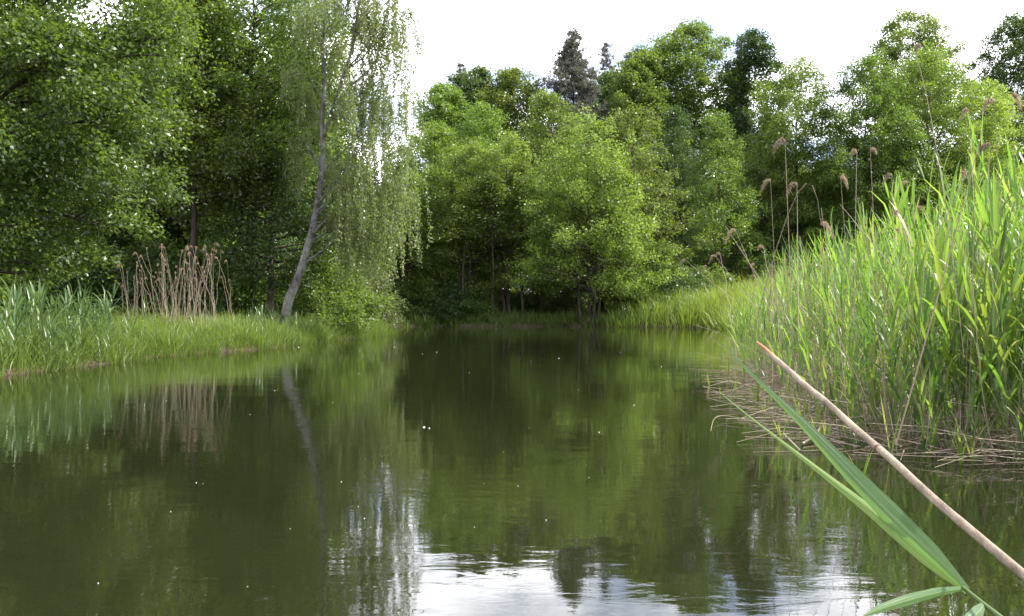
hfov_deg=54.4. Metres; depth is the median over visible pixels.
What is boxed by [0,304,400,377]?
bank grass
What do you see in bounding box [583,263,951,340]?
reed meadow
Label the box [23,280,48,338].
green reed
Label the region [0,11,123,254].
wood tree
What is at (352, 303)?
elder bush
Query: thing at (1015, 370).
green reed
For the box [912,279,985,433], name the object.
green reed
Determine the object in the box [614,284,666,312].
bush
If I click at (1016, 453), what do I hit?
green reed
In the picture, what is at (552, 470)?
water
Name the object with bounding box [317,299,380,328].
reed fringe
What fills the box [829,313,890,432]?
green reed
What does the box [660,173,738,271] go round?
wood tree
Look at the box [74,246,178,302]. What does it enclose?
bush
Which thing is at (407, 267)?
alder tree
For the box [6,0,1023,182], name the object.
sky
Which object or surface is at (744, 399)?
fallen reed stem
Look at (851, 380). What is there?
green reed
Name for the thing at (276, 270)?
bush
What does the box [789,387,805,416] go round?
reed shoot
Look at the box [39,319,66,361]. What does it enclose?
green reed
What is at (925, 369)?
green reed
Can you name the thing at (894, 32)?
oak tree
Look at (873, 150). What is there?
dry reed
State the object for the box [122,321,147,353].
green reed
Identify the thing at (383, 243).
wood tree
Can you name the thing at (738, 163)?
wood tree
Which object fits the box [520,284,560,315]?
bush
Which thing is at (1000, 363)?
green reed
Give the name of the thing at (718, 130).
maple tree
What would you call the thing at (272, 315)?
reed fringe
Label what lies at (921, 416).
green reed
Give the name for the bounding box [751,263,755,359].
dry reed
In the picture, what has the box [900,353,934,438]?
green reed
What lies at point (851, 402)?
green reed
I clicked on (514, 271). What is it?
wood tree
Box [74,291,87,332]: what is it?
green reed
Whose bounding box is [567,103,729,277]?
alder tree
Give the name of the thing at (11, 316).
green reed
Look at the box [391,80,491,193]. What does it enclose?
oak tree
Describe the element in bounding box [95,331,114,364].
green reed
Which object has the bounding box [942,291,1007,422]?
green reed
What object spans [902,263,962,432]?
green reed
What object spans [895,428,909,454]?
green reed
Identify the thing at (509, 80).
oak tree
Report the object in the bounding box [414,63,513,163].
oak tree
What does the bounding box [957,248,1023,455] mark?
green reed
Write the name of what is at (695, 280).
bush
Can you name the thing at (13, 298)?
green reed
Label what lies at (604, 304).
bush
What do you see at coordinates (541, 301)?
young alder tree
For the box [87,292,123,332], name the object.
green reed
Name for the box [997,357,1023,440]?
green reed
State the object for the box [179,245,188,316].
dry reed
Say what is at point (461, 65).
spruce tree
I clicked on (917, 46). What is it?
dry reed
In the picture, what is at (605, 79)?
oak tree
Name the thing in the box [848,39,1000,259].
alder tree
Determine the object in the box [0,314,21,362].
green reed
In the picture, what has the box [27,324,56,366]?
green reed
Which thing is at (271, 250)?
broadleaf tree
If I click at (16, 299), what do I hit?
green reed
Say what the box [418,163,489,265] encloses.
wood tree
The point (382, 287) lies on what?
willow bush
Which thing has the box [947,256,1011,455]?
green reed
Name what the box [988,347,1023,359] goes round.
green reed
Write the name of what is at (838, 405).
green reed
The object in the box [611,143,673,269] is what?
wood tree
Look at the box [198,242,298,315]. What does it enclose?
bush
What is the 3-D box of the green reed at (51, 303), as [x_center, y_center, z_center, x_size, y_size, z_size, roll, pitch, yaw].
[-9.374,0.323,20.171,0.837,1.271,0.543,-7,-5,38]
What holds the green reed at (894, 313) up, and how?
in the water
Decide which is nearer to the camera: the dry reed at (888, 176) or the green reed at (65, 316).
the dry reed at (888, 176)
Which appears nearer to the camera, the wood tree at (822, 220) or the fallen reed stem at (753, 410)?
the fallen reed stem at (753, 410)
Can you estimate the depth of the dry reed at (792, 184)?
11.00 m
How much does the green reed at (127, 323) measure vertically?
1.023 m
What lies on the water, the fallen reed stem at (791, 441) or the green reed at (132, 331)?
the fallen reed stem at (791, 441)
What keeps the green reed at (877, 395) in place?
in the water
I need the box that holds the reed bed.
[717,111,1023,433]
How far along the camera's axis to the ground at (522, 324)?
61.88 m
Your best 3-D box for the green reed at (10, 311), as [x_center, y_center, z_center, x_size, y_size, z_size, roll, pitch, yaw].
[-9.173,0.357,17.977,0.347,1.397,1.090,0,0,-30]
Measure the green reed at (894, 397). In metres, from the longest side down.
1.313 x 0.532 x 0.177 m
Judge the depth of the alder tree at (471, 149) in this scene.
67.10 m
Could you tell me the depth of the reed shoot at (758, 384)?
12.15 m
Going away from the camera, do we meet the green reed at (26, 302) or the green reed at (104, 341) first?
the green reed at (26, 302)
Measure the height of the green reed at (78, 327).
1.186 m
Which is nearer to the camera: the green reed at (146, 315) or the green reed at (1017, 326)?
the green reed at (1017, 326)
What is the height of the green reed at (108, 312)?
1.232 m
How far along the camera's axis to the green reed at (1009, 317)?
8.51 m
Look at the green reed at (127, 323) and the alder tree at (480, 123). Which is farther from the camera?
the alder tree at (480, 123)
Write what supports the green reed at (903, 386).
in the water
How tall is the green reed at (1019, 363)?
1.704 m
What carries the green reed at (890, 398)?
in the water
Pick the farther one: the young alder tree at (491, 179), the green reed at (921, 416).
the young alder tree at (491, 179)
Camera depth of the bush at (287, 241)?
47.27 m
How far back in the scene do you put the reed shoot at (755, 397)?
12.57 m
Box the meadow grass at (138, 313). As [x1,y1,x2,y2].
[1,301,278,325]
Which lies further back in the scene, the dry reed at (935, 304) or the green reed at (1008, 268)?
the green reed at (1008, 268)
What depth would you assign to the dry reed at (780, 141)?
9.50 m
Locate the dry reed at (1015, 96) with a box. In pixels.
[1012,92,1022,309]
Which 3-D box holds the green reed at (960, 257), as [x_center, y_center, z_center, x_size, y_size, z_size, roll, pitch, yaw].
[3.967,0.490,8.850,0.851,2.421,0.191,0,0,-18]
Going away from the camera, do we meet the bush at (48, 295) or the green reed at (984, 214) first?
the green reed at (984, 214)
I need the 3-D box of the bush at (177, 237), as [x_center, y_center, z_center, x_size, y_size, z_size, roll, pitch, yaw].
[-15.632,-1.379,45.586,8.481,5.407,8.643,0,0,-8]
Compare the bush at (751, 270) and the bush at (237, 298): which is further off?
the bush at (751, 270)
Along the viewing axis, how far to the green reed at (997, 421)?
8.50 m
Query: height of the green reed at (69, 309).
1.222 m
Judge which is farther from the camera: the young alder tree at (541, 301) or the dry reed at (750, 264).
the young alder tree at (541, 301)
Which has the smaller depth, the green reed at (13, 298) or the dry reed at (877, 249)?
the dry reed at (877, 249)
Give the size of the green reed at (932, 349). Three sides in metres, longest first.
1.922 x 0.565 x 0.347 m
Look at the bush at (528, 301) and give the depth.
69.85 m
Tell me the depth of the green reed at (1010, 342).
8.82 m
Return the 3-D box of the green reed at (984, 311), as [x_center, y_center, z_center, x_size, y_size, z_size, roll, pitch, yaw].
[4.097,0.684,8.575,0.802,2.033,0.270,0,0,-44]
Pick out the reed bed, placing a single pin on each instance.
(942, 242)
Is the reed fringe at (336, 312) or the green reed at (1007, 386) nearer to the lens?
the green reed at (1007, 386)
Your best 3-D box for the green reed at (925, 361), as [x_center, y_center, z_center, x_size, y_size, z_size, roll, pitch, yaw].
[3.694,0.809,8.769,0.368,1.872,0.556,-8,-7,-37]
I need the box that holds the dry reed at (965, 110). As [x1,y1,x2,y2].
[959,108,979,298]
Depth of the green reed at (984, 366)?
8.38 m
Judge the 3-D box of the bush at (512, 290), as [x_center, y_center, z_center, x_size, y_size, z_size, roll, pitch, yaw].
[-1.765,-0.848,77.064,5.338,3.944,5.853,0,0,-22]
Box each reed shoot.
[721,349,731,377]
[742,359,750,378]
[748,373,769,405]
[751,371,759,401]
[771,390,782,416]
[773,419,786,438]
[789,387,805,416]
[802,387,821,426]
[822,421,831,438]
[846,450,872,473]
[880,395,900,453]
[889,391,910,446]
[944,420,963,464]
[959,435,967,464]
[963,413,997,464]
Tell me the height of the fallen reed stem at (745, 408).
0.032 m
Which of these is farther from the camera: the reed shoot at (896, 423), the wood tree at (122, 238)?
the wood tree at (122, 238)
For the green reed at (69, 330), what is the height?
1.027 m
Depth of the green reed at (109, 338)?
21.64 m
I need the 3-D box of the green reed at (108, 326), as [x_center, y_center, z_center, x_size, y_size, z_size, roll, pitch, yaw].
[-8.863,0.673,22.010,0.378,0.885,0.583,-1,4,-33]
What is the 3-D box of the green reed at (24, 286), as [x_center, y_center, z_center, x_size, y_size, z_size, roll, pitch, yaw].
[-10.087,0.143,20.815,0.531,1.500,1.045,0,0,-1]
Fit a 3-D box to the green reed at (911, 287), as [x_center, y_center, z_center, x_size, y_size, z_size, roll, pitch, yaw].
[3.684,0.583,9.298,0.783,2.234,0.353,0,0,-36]
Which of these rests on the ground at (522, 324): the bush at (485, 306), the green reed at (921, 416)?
the bush at (485, 306)
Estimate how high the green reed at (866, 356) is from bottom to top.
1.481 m
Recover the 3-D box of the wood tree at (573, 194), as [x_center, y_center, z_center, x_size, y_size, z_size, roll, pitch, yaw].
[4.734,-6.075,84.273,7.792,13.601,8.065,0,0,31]
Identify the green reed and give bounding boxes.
[0,271,48,339]
[0,284,24,350]
[0,291,15,355]
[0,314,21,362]
[0,317,27,358]
[1,282,37,332]
[2,283,33,352]
[3,285,35,339]
[3,302,37,356]
[7,285,37,343]
[10,298,47,339]
[15,279,37,337]
[22,318,28,346]
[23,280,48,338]
[26,282,55,346]
[26,316,48,357]
[27,279,72,333]
[27,297,54,358]
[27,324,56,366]
[32,303,68,338]
[33,296,65,339]
[38,321,62,365]
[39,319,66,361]
[43,295,74,336]
[45,294,82,346]
[45,312,70,363]
[47,293,72,339]
[49,295,84,332]
[50,282,94,328]
[53,290,81,334]
[55,327,66,362]
[56,285,79,328]
[57,316,82,354]
[57,320,91,366]
[60,324,94,361]
[61,301,75,335]
[63,295,116,360]
[63,298,99,358]
[63,309,97,349]
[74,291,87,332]
[77,295,97,335]
[78,279,95,326]
[80,286,102,330]
[83,310,105,341]
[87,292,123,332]
[89,302,118,337]
[93,284,124,325]
[95,303,125,338]
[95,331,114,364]
[96,282,134,325]
[96,289,121,332]
[96,298,113,334]
[96,313,118,336]
[101,332,111,360]
[102,324,119,361]
[104,301,115,342]
[105,319,121,350]
[118,312,141,336]
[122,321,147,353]
[124,290,168,344]
[124,304,141,338]
[722,343,1002,615]
[822,363,849,434]
[824,346,872,423]
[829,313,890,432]
[830,380,848,434]
[831,354,860,433]
[840,398,860,443]
[842,365,885,441]
[844,389,863,441]
[845,345,864,431]
[850,333,882,435]
[858,316,912,438]
[859,286,906,431]
[859,327,909,433]
[860,265,943,449]
[864,362,882,440]
[866,366,898,443]
[867,339,885,430]
[872,255,941,432]
[886,356,924,437]
[889,327,925,448]
[893,297,951,442]
[893,316,943,422]
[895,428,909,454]
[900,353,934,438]
[901,312,958,444]
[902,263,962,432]
[902,325,962,431]
[903,361,933,430]
[904,246,962,446]
[905,353,945,444]
[908,303,967,446]
[909,376,939,458]
[910,291,962,450]
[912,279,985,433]
[914,286,994,443]
[918,234,972,446]
[918,400,945,451]
[920,314,972,422]
[924,368,941,455]
[933,214,1018,429]
[934,227,991,442]
[938,313,990,432]
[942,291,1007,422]
[943,306,1017,445]
[945,257,998,440]
[945,346,990,436]
[946,194,1017,428]
[946,289,997,444]
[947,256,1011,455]
[951,330,1014,442]
[954,280,1021,431]
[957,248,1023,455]
[957,269,1023,451]
[958,316,989,420]
[959,254,1021,435]
[963,327,1010,443]
[966,402,994,459]
[969,230,1023,449]
[970,286,1009,460]
[972,206,1023,418]
[973,177,1023,426]
[975,307,1012,433]
[976,313,995,444]
[977,273,1016,448]
[979,217,1023,426]
[981,319,1023,429]
[984,330,1023,443]
[988,167,1023,444]
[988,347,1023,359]
[991,196,1023,335]
[991,317,1023,414]
[993,336,1022,433]
[994,278,1023,456]
[995,346,1023,465]
[995,363,1023,455]
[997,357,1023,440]
[999,316,1023,400]
[1000,378,1023,464]
[1007,270,1023,370]
[1013,443,1023,464]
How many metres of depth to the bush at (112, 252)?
39.26 m
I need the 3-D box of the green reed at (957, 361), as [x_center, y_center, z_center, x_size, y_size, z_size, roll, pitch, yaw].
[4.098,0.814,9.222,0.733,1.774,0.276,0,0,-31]
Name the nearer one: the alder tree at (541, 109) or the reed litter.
the reed litter
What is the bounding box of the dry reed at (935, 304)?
[895,128,982,443]
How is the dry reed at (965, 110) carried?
on the ground at (522, 324)
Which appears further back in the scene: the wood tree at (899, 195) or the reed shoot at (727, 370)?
the wood tree at (899, 195)
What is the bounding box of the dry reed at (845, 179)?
[840,173,852,334]
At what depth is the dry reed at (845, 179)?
12.00 m
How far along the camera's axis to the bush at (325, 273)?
47.60 m
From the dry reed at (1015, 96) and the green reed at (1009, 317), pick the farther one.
the dry reed at (1015, 96)
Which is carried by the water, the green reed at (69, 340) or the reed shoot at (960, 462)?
the reed shoot at (960, 462)
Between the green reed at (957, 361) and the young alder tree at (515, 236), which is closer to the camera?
the green reed at (957, 361)
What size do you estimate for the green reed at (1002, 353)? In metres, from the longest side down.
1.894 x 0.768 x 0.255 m
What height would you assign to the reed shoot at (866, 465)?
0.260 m
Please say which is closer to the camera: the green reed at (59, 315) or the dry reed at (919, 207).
the dry reed at (919, 207)
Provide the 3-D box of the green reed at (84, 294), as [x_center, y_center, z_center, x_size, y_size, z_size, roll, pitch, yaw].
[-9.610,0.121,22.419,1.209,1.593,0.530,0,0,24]
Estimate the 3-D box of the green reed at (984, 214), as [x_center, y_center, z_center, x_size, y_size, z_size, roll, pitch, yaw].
[4.358,0.343,9.070,0.952,2.716,0.448,0,0,-44]
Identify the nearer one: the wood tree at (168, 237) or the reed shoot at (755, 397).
the reed shoot at (755, 397)
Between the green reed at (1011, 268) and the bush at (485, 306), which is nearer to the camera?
the green reed at (1011, 268)
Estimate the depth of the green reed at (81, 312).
20.69 m
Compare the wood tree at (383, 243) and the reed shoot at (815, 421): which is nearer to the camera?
the reed shoot at (815, 421)
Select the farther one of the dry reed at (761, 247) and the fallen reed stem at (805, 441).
the dry reed at (761, 247)
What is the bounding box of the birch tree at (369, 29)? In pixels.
[278,0,432,324]
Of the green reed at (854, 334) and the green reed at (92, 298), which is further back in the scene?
the green reed at (92, 298)
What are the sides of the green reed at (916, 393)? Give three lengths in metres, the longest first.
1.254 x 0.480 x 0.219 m
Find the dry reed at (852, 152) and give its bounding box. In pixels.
[849,149,857,327]
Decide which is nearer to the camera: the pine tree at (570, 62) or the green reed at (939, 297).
the green reed at (939, 297)
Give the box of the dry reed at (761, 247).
[757,244,783,356]
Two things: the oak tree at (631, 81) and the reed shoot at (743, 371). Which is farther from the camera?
the oak tree at (631, 81)
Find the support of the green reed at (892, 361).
in the water
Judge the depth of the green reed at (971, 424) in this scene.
7.70 m
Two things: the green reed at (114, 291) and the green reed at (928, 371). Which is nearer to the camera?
the green reed at (928, 371)
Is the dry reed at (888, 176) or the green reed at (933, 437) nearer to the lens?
the green reed at (933, 437)
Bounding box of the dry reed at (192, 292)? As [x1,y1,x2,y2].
[188,253,194,323]
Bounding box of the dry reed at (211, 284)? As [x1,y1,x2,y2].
[204,245,214,313]
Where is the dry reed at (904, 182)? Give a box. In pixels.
[898,180,910,272]
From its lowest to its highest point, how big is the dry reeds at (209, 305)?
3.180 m
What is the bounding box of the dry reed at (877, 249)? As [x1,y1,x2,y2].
[843,208,904,281]
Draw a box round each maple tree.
[629,101,730,272]
[674,107,780,289]
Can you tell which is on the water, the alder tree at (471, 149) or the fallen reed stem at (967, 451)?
the fallen reed stem at (967, 451)
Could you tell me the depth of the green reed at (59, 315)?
20.34 m
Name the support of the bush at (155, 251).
on the ground at (522, 324)
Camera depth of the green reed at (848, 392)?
9.49 m
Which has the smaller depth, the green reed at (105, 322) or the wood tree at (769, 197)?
the green reed at (105, 322)
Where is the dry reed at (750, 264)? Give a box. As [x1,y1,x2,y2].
[725,226,769,293]
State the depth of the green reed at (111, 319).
22.50 m
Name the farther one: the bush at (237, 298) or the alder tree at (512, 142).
the alder tree at (512, 142)
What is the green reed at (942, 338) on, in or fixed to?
in the water
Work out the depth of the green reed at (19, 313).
19.68 m
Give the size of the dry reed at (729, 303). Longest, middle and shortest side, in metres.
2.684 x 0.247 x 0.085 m
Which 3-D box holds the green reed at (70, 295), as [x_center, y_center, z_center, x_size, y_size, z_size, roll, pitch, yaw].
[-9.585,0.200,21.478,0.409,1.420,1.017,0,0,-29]
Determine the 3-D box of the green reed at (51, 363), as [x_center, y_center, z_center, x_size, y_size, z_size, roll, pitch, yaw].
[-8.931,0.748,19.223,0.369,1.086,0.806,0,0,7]
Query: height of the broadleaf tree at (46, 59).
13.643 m
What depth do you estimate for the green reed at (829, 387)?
9.50 m
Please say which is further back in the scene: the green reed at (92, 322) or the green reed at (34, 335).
the green reed at (92, 322)
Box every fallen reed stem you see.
[704,386,788,414]
[706,397,824,428]
[711,415,839,433]
[724,408,801,411]
[756,437,843,441]
[783,433,800,450]
[801,428,819,444]
[853,452,1020,456]
[917,445,1019,451]
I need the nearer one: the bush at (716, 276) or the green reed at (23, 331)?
the green reed at (23, 331)
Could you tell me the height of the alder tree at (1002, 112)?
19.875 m
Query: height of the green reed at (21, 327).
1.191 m
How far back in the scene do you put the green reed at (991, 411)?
9.16 m
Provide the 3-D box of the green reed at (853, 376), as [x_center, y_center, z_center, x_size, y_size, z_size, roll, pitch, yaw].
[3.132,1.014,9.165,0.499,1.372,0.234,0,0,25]
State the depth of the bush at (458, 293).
65.65 m
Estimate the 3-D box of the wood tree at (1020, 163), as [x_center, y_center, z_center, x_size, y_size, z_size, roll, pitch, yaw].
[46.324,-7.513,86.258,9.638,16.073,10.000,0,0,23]
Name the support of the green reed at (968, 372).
in the water
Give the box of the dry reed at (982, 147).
[976,140,990,290]
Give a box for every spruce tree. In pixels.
[452,61,466,84]
[597,42,616,100]
[730,34,755,160]
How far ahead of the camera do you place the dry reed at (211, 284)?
30.99 m
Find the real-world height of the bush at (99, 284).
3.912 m
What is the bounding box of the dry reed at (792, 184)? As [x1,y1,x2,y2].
[785,182,798,340]
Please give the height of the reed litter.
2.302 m
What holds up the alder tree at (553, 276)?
on the ground at (522, 324)
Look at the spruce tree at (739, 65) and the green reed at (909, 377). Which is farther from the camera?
the spruce tree at (739, 65)
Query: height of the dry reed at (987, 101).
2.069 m
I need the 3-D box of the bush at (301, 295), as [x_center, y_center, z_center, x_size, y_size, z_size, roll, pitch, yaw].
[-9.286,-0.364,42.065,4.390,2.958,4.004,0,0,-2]
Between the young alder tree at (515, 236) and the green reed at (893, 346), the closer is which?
the green reed at (893, 346)
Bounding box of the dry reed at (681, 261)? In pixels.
[679,258,731,298]
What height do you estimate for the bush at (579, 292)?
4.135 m
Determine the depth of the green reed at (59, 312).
20.02 m
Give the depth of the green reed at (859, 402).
8.90 m
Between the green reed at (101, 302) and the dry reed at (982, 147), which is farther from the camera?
the green reed at (101, 302)
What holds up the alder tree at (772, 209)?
on the ground at (522, 324)
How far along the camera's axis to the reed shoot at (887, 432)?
8.01 m
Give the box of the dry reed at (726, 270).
[708,254,752,303]
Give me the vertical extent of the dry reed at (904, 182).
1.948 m
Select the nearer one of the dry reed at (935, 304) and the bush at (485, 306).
the dry reed at (935, 304)
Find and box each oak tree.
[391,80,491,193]
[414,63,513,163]
[453,65,549,167]
[587,68,639,143]
[597,41,693,219]
[609,16,755,197]
[714,27,792,174]
[840,6,972,133]
[957,10,1023,173]
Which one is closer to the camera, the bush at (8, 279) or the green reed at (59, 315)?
the green reed at (59, 315)
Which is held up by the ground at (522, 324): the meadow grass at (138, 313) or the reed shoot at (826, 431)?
the meadow grass at (138, 313)
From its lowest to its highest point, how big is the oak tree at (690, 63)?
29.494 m
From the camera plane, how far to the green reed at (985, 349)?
8.25 m
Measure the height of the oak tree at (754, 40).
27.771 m
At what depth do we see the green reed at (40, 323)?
19.04 m
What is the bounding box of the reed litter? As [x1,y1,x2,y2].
[693,204,1023,469]
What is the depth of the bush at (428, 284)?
65.63 m
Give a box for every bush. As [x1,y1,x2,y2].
[0,244,76,317]
[0,249,63,319]
[3,233,124,312]
[70,241,140,305]
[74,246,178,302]
[87,234,224,318]
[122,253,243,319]
[123,223,207,254]
[134,237,284,317]
[170,228,283,259]
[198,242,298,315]
[233,244,294,307]
[244,230,339,302]
[264,243,395,335]
[264,266,338,316]
[277,240,383,303]
[335,264,408,327]
[345,251,398,317]
[387,282,426,318]
[388,273,455,318]
[413,286,460,321]
[429,278,484,318]
[457,290,507,319]
[488,288,525,312]
[494,278,519,296]
[500,290,543,313]
[509,273,562,302]
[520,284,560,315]
[539,289,587,314]
[552,270,610,308]
[591,292,635,315]
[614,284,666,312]
[643,264,699,305]
[659,263,716,299]
[675,262,742,291]
[708,265,757,288]
[740,262,776,277]
[750,269,783,284]
[773,258,803,279]
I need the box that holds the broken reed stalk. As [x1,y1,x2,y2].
[756,341,1023,580]
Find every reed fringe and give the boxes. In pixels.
[239,302,316,332]
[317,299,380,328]
[610,285,697,320]
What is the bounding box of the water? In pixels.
[0,326,1023,615]
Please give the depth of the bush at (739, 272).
75.31 m
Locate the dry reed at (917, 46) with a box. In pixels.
[914,43,964,357]
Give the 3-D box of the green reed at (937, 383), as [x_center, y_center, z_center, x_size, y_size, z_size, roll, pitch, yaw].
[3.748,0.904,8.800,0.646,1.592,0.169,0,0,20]
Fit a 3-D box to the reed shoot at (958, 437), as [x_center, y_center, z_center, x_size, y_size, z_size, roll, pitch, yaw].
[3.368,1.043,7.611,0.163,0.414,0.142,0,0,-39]
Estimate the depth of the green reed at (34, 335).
19.19 m
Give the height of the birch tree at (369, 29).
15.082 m
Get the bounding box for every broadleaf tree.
[0,0,206,290]
[102,0,281,315]
[121,0,370,315]
[195,142,346,316]
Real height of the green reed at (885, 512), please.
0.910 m
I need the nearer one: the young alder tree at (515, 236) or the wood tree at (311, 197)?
the wood tree at (311, 197)
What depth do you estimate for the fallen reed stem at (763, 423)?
10.01 m
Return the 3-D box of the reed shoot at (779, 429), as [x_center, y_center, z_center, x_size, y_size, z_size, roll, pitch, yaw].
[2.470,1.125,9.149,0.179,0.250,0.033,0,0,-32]
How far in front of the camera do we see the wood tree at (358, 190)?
59.14 m
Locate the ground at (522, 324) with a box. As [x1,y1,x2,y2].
[1,312,1022,395]
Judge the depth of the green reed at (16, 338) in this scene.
18.11 m
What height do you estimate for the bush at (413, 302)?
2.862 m
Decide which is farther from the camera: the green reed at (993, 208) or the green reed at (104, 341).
the green reed at (104, 341)
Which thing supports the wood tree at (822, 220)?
on the ground at (522, 324)
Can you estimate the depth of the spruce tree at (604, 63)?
109.83 m
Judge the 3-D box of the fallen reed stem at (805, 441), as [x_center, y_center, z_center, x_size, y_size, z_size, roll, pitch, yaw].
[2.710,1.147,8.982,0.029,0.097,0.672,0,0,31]
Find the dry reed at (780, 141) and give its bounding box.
[772,138,792,340]
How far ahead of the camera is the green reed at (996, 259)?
8.47 m
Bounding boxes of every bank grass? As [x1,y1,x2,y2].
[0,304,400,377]
[387,302,659,326]
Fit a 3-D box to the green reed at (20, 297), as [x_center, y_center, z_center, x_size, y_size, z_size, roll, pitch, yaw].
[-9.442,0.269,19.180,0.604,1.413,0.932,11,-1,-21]
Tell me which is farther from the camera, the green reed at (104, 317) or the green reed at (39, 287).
the green reed at (104, 317)
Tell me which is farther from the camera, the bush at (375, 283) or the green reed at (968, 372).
the bush at (375, 283)
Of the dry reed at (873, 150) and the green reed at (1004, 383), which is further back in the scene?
the dry reed at (873, 150)
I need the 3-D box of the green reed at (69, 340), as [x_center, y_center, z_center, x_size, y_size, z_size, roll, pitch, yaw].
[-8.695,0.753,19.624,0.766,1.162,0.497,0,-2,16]
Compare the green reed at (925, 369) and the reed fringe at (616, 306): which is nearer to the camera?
the green reed at (925, 369)
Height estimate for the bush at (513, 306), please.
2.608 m
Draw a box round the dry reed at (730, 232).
[726,228,771,315]
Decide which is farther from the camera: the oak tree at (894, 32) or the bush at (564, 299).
the oak tree at (894, 32)
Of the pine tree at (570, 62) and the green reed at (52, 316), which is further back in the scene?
the pine tree at (570, 62)
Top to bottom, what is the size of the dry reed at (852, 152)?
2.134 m
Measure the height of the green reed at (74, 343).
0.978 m
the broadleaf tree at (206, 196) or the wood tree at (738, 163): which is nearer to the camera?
the broadleaf tree at (206, 196)
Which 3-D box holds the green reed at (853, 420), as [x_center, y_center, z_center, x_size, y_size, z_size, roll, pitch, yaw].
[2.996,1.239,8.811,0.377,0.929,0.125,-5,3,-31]
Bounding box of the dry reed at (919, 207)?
[914,206,932,238]
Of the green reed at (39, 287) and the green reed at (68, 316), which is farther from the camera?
the green reed at (68, 316)
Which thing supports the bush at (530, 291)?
on the ground at (522, 324)
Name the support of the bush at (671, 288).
on the ground at (522, 324)
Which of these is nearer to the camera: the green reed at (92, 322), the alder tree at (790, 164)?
the green reed at (92, 322)
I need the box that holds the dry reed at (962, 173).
[894,169,968,408]
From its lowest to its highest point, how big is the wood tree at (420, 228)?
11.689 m
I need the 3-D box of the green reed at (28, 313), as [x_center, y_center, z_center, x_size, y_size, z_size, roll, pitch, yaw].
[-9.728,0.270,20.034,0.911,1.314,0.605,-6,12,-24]
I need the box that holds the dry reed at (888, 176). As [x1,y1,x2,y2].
[882,173,897,339]
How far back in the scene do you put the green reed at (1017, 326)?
8.39 m
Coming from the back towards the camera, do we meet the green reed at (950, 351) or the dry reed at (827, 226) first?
the dry reed at (827, 226)
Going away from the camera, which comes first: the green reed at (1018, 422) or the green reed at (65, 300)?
the green reed at (1018, 422)
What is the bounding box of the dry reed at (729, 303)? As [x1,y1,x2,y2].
[716,252,736,356]
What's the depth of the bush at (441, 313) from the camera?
65.21 m
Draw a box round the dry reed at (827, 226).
[751,185,833,342]
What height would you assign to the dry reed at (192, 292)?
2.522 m
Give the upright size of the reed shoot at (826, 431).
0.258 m
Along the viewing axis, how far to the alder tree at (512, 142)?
66.54 m
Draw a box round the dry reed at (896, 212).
[894,209,949,412]
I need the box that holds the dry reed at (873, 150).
[870,147,878,329]
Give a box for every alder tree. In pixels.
[367,170,450,309]
[389,117,484,291]
[412,137,529,304]
[421,99,530,289]
[430,189,491,312]
[438,127,560,314]
[464,169,517,316]
[487,87,598,277]
[491,158,546,320]
[501,101,691,325]
[522,175,568,314]
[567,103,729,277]
[720,52,893,263]
[722,144,811,272]
[789,47,949,253]
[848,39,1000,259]
[931,77,1023,245]
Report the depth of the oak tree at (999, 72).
91.77 m
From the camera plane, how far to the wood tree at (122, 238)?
42.34 m
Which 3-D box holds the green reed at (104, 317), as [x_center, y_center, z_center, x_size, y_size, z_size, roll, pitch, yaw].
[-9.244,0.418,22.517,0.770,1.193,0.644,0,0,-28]
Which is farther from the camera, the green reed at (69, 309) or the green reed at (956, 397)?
the green reed at (69, 309)
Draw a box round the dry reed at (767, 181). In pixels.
[760,178,778,340]
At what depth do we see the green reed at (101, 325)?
22.43 m
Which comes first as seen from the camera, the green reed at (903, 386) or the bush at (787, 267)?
the green reed at (903, 386)
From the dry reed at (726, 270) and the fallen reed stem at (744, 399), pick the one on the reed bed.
the dry reed at (726, 270)
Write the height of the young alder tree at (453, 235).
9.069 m
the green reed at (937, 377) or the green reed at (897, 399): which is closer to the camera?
the green reed at (937, 377)
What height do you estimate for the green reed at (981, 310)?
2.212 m
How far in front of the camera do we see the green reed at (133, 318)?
24.33 m
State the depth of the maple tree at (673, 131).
83.49 m
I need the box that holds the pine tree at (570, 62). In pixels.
[529,25,618,294]
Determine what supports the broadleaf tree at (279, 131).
on the ground at (522, 324)
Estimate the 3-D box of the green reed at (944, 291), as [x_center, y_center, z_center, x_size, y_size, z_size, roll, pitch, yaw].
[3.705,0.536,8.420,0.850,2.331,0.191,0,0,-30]
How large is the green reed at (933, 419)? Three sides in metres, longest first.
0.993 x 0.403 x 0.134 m
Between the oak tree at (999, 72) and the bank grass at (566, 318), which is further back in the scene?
the oak tree at (999, 72)
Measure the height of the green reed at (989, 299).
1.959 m
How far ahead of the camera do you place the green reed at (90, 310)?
22.54 m
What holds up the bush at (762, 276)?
on the ground at (522, 324)
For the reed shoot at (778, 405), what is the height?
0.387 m
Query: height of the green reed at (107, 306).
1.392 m
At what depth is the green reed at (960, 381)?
8.49 m
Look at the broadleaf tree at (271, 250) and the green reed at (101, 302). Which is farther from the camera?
the broadleaf tree at (271, 250)
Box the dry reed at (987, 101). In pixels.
[980,97,1003,262]
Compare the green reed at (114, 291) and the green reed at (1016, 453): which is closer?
the green reed at (1016, 453)
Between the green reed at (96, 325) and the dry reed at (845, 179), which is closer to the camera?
the dry reed at (845, 179)
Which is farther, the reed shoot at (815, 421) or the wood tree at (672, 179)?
the wood tree at (672, 179)
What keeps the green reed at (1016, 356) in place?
in the water
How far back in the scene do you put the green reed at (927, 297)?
8.64 m
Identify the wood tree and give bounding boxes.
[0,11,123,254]
[56,28,213,262]
[86,1,313,263]
[242,35,356,257]
[283,142,377,285]
[340,185,406,293]
[379,180,426,274]
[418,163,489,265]
[508,164,549,285]
[537,157,620,288]
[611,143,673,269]
[642,165,691,258]
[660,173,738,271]
[714,159,745,267]
[727,154,811,261]
[795,155,863,266]
[852,149,929,257]
[1005,145,1023,225]

